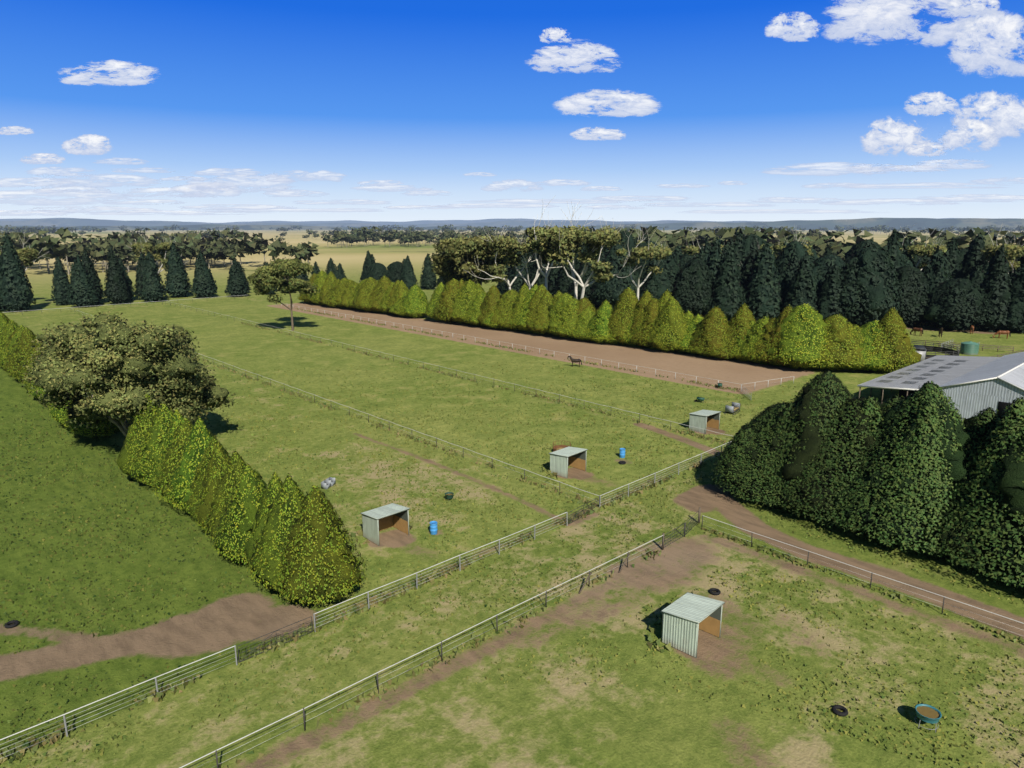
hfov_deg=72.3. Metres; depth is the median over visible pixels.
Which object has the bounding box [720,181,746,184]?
cloud
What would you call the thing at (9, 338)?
hedge
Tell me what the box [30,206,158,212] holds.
cloud
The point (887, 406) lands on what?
dark cypress
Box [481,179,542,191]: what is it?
cloud
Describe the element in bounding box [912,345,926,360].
horse float
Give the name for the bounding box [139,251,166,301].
conifer tree
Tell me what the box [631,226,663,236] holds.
gum
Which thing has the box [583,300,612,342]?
tree
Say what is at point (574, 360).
horse
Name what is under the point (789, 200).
cloud
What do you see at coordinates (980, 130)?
cloud
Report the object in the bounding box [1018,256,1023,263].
pine
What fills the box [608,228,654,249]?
gum tree
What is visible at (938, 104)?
cloud
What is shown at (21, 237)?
gum
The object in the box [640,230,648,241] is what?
pine
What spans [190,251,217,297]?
conifer tree
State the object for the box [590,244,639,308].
pine
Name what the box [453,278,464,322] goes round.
hedge
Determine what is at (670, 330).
tree
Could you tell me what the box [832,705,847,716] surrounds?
tyre feeder
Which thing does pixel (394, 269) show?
pine
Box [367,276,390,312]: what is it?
hedge
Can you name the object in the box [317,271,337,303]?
hedge
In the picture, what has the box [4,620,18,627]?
tyre feeder
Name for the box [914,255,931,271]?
pine
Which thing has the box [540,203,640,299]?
gum
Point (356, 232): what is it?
gum
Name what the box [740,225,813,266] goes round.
gum tree
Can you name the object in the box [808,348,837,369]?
hedge
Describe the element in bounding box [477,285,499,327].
hedge
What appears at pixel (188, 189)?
cloud
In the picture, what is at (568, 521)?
fences
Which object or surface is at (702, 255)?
pine
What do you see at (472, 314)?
hedge
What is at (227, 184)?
cloud
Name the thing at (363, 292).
hedge
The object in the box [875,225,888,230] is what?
gum
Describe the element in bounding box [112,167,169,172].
cloud
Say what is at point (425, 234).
gum
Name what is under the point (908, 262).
pine
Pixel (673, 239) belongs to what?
gum
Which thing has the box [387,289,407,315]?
hedge
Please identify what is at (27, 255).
gum tree
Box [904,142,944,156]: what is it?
cloud
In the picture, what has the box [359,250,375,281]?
pine
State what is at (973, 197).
cloud
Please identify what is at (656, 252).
gum
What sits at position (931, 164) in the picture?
cloud
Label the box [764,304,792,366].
hedge
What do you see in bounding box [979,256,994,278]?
pine
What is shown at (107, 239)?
gum
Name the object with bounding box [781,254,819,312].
pine
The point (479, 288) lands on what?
hedge
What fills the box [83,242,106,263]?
gum
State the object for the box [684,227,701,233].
gum
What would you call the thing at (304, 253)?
gum
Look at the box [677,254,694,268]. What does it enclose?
pine
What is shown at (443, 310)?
hedge
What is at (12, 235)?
gum
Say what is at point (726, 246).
pine
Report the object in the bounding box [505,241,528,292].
pine
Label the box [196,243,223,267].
gum
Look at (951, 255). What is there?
tree
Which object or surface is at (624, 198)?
cloud
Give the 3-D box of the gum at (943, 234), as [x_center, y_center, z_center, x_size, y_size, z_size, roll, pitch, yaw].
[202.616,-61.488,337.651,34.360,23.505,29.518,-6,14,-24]
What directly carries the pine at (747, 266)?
on the ground at (444, 714)
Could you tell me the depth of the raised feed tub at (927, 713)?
37.14 m
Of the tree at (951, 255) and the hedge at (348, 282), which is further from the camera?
the hedge at (348, 282)
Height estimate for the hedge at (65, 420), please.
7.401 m
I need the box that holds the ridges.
[0,218,1023,230]
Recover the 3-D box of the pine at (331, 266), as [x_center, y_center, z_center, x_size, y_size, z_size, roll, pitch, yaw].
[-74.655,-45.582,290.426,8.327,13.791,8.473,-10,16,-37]
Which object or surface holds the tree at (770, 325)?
on the ground at (444, 714)
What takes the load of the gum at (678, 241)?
on the ground at (444, 714)
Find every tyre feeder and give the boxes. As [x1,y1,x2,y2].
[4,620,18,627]
[709,588,720,594]
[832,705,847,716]
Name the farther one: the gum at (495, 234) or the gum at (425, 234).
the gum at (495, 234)
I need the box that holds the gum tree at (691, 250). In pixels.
[682,229,724,256]
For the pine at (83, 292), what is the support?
on the ground at (444, 714)
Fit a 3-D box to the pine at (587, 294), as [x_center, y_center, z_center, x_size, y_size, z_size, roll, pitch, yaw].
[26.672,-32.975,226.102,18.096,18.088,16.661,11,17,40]
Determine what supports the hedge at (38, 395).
on the ground at (444, 714)
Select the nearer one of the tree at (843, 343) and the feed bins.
the feed bins
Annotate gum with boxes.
[0,231,21,247]
[0,232,31,268]
[4,225,17,231]
[11,227,24,231]
[13,235,59,272]
[14,227,91,274]
[21,309,234,436]
[31,256,50,271]
[39,237,80,264]
[51,243,82,270]
[65,232,104,247]
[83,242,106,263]
[86,244,114,271]
[92,241,128,251]
[98,236,126,268]
[100,231,135,243]
[104,239,138,257]
[108,251,136,272]
[112,234,164,251]
[114,236,152,270]
[117,233,138,243]
[125,227,150,238]
[142,233,161,241]
[152,241,197,258]
[155,233,186,241]
[161,236,199,256]
[179,236,201,264]
[187,232,221,241]
[187,243,204,257]
[188,249,206,259]
[196,238,234,266]
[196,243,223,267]
[198,230,210,237]
[198,239,223,266]
[205,240,232,266]
[209,232,255,249]
[209,244,241,264]
[210,230,262,263]
[210,231,226,238]
[215,245,244,259]
[221,228,240,239]
[236,232,270,261]
[246,250,320,330]
[260,238,291,260]
[287,241,318,264]
[289,243,317,262]
[321,235,334,242]
[327,237,341,244]
[333,231,351,246]
[336,234,356,247]
[349,234,361,246]
[351,226,378,241]
[358,234,369,243]
[368,228,381,238]
[368,236,379,241]
[378,230,398,241]
[382,233,398,245]
[389,229,410,239]
[391,224,402,229]
[400,235,412,246]
[405,232,423,241]
[413,230,429,245]
[414,234,424,241]
[415,230,432,240]
[428,234,507,284]
[432,261,473,284]
[438,224,453,231]
[441,233,458,240]
[452,233,468,238]
[463,218,554,289]
[487,230,504,236]
[500,231,514,237]
[522,200,592,290]
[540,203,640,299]
[587,225,626,231]
[609,228,674,247]
[615,226,672,298]
[616,226,661,237]
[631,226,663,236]
[633,233,671,250]
[648,228,696,246]
[666,229,715,246]
[668,242,682,253]
[676,228,738,249]
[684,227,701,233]
[718,227,797,240]
[734,226,803,243]
[756,228,814,258]
[779,226,801,236]
[798,228,872,249]
[798,235,818,248]
[799,229,821,237]
[799,239,841,246]
[812,243,852,257]
[814,244,844,257]
[825,239,847,247]
[855,228,957,246]
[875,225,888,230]
[910,236,989,257]
[913,235,995,249]
[917,232,968,243]
[946,236,993,248]
[959,231,997,244]
[962,227,1022,245]
[989,230,1002,237]
[1013,236,1023,243]
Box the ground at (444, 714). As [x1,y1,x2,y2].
[0,230,1023,767]
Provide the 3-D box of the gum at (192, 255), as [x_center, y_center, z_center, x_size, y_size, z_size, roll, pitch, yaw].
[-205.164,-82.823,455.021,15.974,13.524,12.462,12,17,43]
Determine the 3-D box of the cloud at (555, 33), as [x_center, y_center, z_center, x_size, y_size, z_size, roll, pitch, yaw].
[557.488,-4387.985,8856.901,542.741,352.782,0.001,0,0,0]
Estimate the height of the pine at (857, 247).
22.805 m
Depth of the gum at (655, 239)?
335.02 m
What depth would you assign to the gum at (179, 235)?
503.08 m
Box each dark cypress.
[709,401,793,508]
[748,370,853,514]
[776,394,883,531]
[817,394,902,534]
[825,380,987,557]
[914,407,1001,564]
[918,397,1023,587]
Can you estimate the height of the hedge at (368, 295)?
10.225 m
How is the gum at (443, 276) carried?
on the ground at (444, 714)
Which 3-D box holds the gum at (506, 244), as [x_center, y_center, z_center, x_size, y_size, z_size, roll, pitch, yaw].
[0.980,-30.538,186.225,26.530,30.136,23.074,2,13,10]
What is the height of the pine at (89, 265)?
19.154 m
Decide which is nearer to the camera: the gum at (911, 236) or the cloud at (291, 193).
the gum at (911, 236)
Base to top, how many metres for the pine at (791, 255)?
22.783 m
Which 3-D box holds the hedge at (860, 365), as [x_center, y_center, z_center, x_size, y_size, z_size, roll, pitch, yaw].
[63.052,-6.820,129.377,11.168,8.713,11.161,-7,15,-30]
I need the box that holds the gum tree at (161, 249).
[126,232,181,272]
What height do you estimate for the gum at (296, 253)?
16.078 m
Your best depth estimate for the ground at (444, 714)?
51.10 m
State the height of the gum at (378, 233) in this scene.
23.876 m
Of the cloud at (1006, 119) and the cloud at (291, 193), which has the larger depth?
the cloud at (291, 193)
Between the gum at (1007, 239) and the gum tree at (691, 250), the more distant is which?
the gum at (1007, 239)
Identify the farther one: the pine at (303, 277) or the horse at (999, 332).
the pine at (303, 277)
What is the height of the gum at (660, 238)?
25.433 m
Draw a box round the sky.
[0,0,1023,222]
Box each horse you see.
[567,356,581,366]
[910,327,922,335]
[938,327,942,337]
[993,330,1010,338]
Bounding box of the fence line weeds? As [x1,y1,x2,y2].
[0,308,1021,767]
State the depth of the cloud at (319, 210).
10262.48 m
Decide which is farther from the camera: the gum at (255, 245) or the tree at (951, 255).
the gum at (255, 245)
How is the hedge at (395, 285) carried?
on the ground at (444, 714)
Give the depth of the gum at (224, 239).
462.05 m
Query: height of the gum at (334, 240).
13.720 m
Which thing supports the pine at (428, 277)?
on the ground at (444, 714)
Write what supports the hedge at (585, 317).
on the ground at (444, 714)
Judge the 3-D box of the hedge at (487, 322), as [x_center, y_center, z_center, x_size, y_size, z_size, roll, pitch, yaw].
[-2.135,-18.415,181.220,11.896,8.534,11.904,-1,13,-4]
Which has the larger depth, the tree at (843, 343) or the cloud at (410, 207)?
the cloud at (410, 207)
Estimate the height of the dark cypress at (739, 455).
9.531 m
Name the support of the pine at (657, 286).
on the ground at (444, 714)
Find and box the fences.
[0,295,1023,767]
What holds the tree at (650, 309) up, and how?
on the ground at (444, 714)
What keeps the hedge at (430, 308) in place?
on the ground at (444, 714)
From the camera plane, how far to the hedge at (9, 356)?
122.55 m
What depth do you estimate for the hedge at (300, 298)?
239.15 m
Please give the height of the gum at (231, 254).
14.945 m
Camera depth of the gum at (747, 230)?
328.18 m
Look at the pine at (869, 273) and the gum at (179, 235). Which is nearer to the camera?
the pine at (869, 273)
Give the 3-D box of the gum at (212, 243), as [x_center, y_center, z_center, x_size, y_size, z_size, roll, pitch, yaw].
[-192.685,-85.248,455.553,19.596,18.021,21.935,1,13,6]
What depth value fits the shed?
100.29 m
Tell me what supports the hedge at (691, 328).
on the ground at (444, 714)
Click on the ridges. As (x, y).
(916, 223)
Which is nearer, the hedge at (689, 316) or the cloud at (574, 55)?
the hedge at (689, 316)
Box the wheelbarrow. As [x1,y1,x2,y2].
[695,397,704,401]
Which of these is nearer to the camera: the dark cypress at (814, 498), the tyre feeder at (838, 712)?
the tyre feeder at (838, 712)
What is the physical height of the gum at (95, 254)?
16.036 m
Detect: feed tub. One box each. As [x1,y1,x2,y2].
[445,492,453,499]
[915,703,941,732]
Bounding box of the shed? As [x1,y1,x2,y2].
[857,352,1023,419]
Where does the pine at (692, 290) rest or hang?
on the ground at (444, 714)
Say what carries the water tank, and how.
on the ground at (444, 714)
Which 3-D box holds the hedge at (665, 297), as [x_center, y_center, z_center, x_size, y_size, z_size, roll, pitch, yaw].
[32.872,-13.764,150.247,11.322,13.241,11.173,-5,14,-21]
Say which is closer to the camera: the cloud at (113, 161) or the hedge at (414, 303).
the hedge at (414, 303)
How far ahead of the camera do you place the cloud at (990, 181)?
7140.26 m
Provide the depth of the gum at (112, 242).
409.45 m
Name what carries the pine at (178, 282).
on the ground at (444, 714)
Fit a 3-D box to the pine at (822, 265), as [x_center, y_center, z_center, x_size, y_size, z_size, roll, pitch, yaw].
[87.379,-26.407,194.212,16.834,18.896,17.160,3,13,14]
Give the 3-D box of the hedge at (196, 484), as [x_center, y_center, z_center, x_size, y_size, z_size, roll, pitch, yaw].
[-26.284,8.578,62.677,6.056,7.981,6.058,11,17,41]
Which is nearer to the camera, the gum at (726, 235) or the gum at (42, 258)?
the gum at (726, 235)
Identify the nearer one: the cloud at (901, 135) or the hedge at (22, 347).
the hedge at (22, 347)
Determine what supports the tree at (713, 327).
on the ground at (444, 714)
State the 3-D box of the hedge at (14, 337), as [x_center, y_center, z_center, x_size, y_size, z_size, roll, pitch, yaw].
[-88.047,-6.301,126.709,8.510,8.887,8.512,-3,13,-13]
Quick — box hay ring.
[553,440,570,451]
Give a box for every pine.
[0,232,35,311]
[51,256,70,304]
[67,254,99,306]
[81,248,105,303]
[102,245,129,303]
[119,257,136,300]
[134,252,146,299]
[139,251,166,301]
[163,242,191,297]
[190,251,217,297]
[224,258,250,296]
[238,262,251,289]
[265,262,277,294]
[293,259,308,280]
[311,261,319,275]
[325,258,335,274]
[334,263,346,279]
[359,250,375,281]
[362,262,393,281]
[387,261,401,282]
[399,255,418,289]
[419,253,437,289]
[435,276,444,286]
[496,251,513,291]
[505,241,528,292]
[521,254,537,287]
[529,254,550,285]
[548,260,563,295]
[552,257,578,296]
[568,257,602,307]
[575,245,589,266]
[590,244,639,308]
[608,230,637,253]
[633,268,640,293]
[635,242,647,263]
[635,252,681,291]
[639,262,677,299]
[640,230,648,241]
[671,258,714,316]
[673,245,682,258]
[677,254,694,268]
[695,241,710,261]
[705,237,725,281]
[705,245,745,320]
[720,240,730,253]
[729,231,746,271]
[739,276,747,297]
[741,250,755,282]
[742,233,765,256]
[743,241,783,321]
[774,240,813,314]
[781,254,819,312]
[801,241,818,261]
[812,254,845,304]
[814,264,850,321]
[822,246,837,254]
[837,245,904,325]
[843,254,858,263]
[845,239,881,258]
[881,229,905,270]
[892,265,929,326]
[900,237,916,267]
[901,253,913,266]
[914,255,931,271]
[917,245,947,325]
[921,278,990,330]
[942,256,952,279]
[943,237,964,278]
[958,248,967,261]
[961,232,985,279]
[965,266,983,288]
[977,244,1012,331]
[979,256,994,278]
[998,264,1023,332]
[1007,261,1022,276]
[1009,267,1021,279]
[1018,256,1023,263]
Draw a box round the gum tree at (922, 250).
[899,226,947,271]
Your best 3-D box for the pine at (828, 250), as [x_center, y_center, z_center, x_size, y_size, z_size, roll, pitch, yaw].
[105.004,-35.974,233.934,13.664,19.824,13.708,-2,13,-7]
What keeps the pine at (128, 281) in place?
on the ground at (444, 714)
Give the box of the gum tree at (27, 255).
[0,234,51,271]
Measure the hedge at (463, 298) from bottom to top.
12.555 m
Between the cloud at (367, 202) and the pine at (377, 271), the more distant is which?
the cloud at (367, 202)
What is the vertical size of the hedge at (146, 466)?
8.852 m
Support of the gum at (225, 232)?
on the ground at (444, 714)
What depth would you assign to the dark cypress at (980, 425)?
54.96 m
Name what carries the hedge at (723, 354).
on the ground at (444, 714)
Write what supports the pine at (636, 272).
on the ground at (444, 714)
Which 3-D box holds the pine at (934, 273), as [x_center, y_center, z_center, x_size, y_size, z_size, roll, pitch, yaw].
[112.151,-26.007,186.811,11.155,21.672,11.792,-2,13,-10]
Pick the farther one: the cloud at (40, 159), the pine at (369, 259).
the cloud at (40, 159)
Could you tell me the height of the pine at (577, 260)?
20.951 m
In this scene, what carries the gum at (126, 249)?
on the ground at (444, 714)
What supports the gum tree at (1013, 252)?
on the ground at (444, 714)
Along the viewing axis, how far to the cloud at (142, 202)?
9309.93 m
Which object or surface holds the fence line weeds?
on the ground at (444, 714)
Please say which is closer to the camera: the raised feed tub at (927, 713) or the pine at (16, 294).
the raised feed tub at (927, 713)
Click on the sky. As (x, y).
(418, 94)
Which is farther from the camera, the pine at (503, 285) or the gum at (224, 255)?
the gum at (224, 255)
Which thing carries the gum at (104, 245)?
on the ground at (444, 714)
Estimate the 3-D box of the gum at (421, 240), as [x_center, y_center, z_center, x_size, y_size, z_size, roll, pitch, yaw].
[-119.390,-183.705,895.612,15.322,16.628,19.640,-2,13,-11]
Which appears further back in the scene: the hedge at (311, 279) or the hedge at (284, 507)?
the hedge at (311, 279)
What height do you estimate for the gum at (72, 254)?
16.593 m
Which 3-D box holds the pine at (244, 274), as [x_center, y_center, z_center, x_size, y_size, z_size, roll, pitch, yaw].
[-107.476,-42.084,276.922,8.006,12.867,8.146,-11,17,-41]
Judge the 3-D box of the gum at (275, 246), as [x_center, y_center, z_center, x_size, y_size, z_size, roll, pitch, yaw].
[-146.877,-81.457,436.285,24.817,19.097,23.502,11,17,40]
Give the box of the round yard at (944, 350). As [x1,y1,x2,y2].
[912,339,979,358]
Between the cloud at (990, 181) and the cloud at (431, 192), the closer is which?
the cloud at (990, 181)
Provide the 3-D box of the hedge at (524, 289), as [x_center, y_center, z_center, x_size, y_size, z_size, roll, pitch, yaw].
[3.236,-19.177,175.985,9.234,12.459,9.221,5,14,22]
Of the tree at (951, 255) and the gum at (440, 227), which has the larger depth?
the gum at (440, 227)
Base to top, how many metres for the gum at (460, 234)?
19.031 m
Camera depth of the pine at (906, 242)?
199.99 m
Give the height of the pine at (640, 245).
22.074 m
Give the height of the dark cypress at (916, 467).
13.810 m
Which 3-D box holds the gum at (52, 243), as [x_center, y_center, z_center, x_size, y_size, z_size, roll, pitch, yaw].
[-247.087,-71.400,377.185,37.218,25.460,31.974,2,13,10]
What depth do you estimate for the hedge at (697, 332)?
142.19 m
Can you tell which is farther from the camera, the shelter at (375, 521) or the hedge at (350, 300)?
the hedge at (350, 300)
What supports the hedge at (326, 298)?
on the ground at (444, 714)
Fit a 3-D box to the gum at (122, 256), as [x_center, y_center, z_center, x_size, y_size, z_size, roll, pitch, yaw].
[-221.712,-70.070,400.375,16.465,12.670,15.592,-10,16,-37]
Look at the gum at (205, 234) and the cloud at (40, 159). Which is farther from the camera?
the cloud at (40, 159)
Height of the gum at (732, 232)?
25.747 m
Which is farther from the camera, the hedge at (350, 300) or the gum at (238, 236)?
the gum at (238, 236)
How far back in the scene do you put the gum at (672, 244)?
334.17 m
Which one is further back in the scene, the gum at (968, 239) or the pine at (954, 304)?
the gum at (968, 239)
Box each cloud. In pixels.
[0,126,32,134]
[0,177,75,186]
[0,189,130,205]
[0,209,71,215]
[21,153,64,163]
[27,167,93,176]
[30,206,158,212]
[33,186,110,192]
[56,174,157,187]
[59,60,156,85]
[61,134,111,154]
[89,210,258,214]
[94,158,143,164]
[105,199,184,204]
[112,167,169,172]
[123,187,202,196]
[160,176,205,180]
[169,183,240,196]
[182,204,288,209]
[187,175,295,192]
[195,168,259,175]
[199,182,237,188]
[206,208,382,211]
[264,189,327,196]
[266,170,344,181]
[295,199,388,204]
[352,185,430,191]
[358,180,402,185]
[386,205,453,208]
[403,190,449,195]
[440,203,557,207]
[464,172,496,176]
[470,199,621,203]
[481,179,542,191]
[527,39,618,72]
[534,179,589,185]
[539,27,570,42]
[553,89,659,116]
[570,127,625,140]
[581,186,620,190]
[586,205,643,208]
[595,196,686,200]
[644,202,773,206]
[659,183,709,187]
[685,209,870,213]
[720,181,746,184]
[751,197,839,202]
[762,162,886,175]
[765,12,819,41]
[803,183,862,187]
[822,198,955,204]
[824,0,974,45]
[842,182,1001,188]
[847,164,911,172]
[861,117,930,155]
[880,165,945,171]
[904,92,958,115]
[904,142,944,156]
[916,159,989,168]
[922,194,1023,201]
[937,119,999,150]
[946,0,999,15]
[949,11,1023,76]
[952,91,1023,138]
[970,177,1023,183]
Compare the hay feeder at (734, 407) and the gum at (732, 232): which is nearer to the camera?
the hay feeder at (734, 407)
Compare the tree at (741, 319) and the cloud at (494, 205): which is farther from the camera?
the cloud at (494, 205)
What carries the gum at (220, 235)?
on the ground at (444, 714)
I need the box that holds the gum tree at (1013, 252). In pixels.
[980,225,1023,273]
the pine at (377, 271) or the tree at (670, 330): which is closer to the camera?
the tree at (670, 330)
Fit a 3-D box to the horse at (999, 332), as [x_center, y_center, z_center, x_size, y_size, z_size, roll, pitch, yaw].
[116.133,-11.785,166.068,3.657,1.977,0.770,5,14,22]
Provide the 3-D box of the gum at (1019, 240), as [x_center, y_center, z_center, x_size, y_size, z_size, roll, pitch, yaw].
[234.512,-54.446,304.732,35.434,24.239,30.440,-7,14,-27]
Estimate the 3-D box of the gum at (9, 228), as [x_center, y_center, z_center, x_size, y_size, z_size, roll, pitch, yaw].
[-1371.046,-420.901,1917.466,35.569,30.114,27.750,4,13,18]
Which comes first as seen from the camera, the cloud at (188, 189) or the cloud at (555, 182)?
the cloud at (188, 189)
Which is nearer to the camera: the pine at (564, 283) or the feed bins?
the feed bins
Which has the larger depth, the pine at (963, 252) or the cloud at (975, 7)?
the cloud at (975, 7)
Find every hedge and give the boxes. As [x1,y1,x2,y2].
[0,313,8,333]
[0,319,18,358]
[0,325,25,367]
[1,329,16,366]
[2,331,20,369]
[4,327,36,378]
[17,333,41,383]
[24,381,38,397]
[32,387,43,397]
[49,401,71,424]
[61,395,73,427]
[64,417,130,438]
[116,394,159,480]
[131,403,173,486]
[151,418,193,503]
[152,408,183,489]
[164,417,223,512]
[185,437,230,519]
[192,442,229,532]
[203,449,246,539]
[212,464,267,564]
[243,470,282,569]
[245,473,304,591]
[273,485,367,606]
[297,281,308,302]
[302,273,316,303]
[307,269,327,304]
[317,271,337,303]
[320,279,340,307]
[331,278,348,306]
[336,279,354,307]
[339,282,358,308]
[347,278,366,309]
[347,285,361,309]
[352,277,375,311]
[366,280,378,312]
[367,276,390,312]
[377,281,394,313]
[384,280,399,313]
[386,280,408,308]
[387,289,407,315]
[392,294,409,316]
[399,285,428,317]
[424,281,444,320]
[432,279,459,322]
[451,279,476,324]
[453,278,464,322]
[461,291,486,325]
[462,283,485,322]
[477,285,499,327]
[483,308,504,328]
[490,289,518,329]
[497,295,519,330]
[509,283,528,331]
[511,284,537,332]
[524,285,547,333]
[530,291,553,334]
[544,291,562,335]
[544,293,572,335]
[548,297,578,338]
[568,307,594,340]
[574,297,595,322]
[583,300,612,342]
[583,316,602,341]
[599,311,619,343]
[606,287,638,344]
[619,316,638,345]
[624,290,652,343]
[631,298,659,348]
[638,289,672,345]
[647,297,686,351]
[668,310,693,352]
[673,314,703,353]
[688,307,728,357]
[689,322,704,355]
[706,325,737,358]
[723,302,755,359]
[729,320,754,360]
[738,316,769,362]
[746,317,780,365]
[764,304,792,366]
[766,303,829,368]
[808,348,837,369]
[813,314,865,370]
[843,324,870,370]
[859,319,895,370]
[867,307,921,372]
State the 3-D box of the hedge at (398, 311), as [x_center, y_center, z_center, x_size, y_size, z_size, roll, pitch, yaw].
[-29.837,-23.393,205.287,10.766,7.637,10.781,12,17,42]
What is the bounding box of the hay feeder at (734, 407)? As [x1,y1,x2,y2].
[724,402,739,414]
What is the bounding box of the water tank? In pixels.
[960,341,979,354]
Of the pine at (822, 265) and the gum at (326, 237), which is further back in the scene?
the gum at (326, 237)
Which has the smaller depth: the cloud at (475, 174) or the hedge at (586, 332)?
the hedge at (586, 332)
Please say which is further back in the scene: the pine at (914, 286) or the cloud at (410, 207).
the cloud at (410, 207)
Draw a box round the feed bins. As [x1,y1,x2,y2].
[321,477,335,489]
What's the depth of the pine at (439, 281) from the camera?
286.92 m
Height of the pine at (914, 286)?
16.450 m
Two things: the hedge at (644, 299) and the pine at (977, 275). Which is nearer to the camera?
the hedge at (644, 299)
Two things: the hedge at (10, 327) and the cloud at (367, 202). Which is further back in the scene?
the cloud at (367, 202)
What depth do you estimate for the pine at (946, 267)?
192.67 m
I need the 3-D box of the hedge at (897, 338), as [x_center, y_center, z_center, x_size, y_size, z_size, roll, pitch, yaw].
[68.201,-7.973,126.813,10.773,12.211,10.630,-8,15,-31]
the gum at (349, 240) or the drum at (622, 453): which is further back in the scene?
the gum at (349, 240)
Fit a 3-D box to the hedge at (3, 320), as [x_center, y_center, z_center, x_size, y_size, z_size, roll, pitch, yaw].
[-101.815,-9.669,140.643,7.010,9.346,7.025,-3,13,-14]
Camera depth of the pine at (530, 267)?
259.88 m
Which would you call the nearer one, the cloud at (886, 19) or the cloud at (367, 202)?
the cloud at (886, 19)
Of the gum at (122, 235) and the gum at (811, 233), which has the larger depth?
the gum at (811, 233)
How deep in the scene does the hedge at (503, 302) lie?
177.04 m
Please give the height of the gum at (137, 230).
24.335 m
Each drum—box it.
[430,521,437,534]
[619,448,625,457]
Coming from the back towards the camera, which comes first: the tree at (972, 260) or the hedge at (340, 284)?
the hedge at (340, 284)
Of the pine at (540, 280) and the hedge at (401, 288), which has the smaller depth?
the hedge at (401, 288)
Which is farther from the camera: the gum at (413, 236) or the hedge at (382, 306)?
the gum at (413, 236)
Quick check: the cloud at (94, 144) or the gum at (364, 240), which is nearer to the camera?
the gum at (364, 240)
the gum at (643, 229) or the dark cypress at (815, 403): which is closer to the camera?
the dark cypress at (815, 403)
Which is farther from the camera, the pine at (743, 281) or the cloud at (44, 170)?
the cloud at (44, 170)
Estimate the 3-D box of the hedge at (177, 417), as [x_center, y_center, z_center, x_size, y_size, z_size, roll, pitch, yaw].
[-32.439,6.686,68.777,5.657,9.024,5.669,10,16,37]
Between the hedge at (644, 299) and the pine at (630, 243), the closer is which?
the hedge at (644, 299)
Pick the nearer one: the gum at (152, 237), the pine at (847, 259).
the pine at (847, 259)
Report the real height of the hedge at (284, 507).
8.891 m
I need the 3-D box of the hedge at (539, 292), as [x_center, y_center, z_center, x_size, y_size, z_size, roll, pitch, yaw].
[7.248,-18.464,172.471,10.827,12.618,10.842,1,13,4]
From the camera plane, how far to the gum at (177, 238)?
434.00 m
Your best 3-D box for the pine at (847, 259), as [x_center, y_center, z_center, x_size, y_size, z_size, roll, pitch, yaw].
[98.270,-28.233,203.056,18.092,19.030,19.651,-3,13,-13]
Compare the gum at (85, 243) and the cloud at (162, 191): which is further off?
the cloud at (162, 191)
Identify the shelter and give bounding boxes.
[360,503,409,545]
[549,447,587,477]
[661,592,724,657]
[689,410,720,433]
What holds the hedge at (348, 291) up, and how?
on the ground at (444, 714)
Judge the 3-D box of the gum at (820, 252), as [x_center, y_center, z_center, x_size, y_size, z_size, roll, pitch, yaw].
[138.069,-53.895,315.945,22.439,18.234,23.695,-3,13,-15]
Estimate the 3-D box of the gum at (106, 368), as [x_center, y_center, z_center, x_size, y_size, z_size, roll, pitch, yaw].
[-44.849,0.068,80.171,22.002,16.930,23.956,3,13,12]

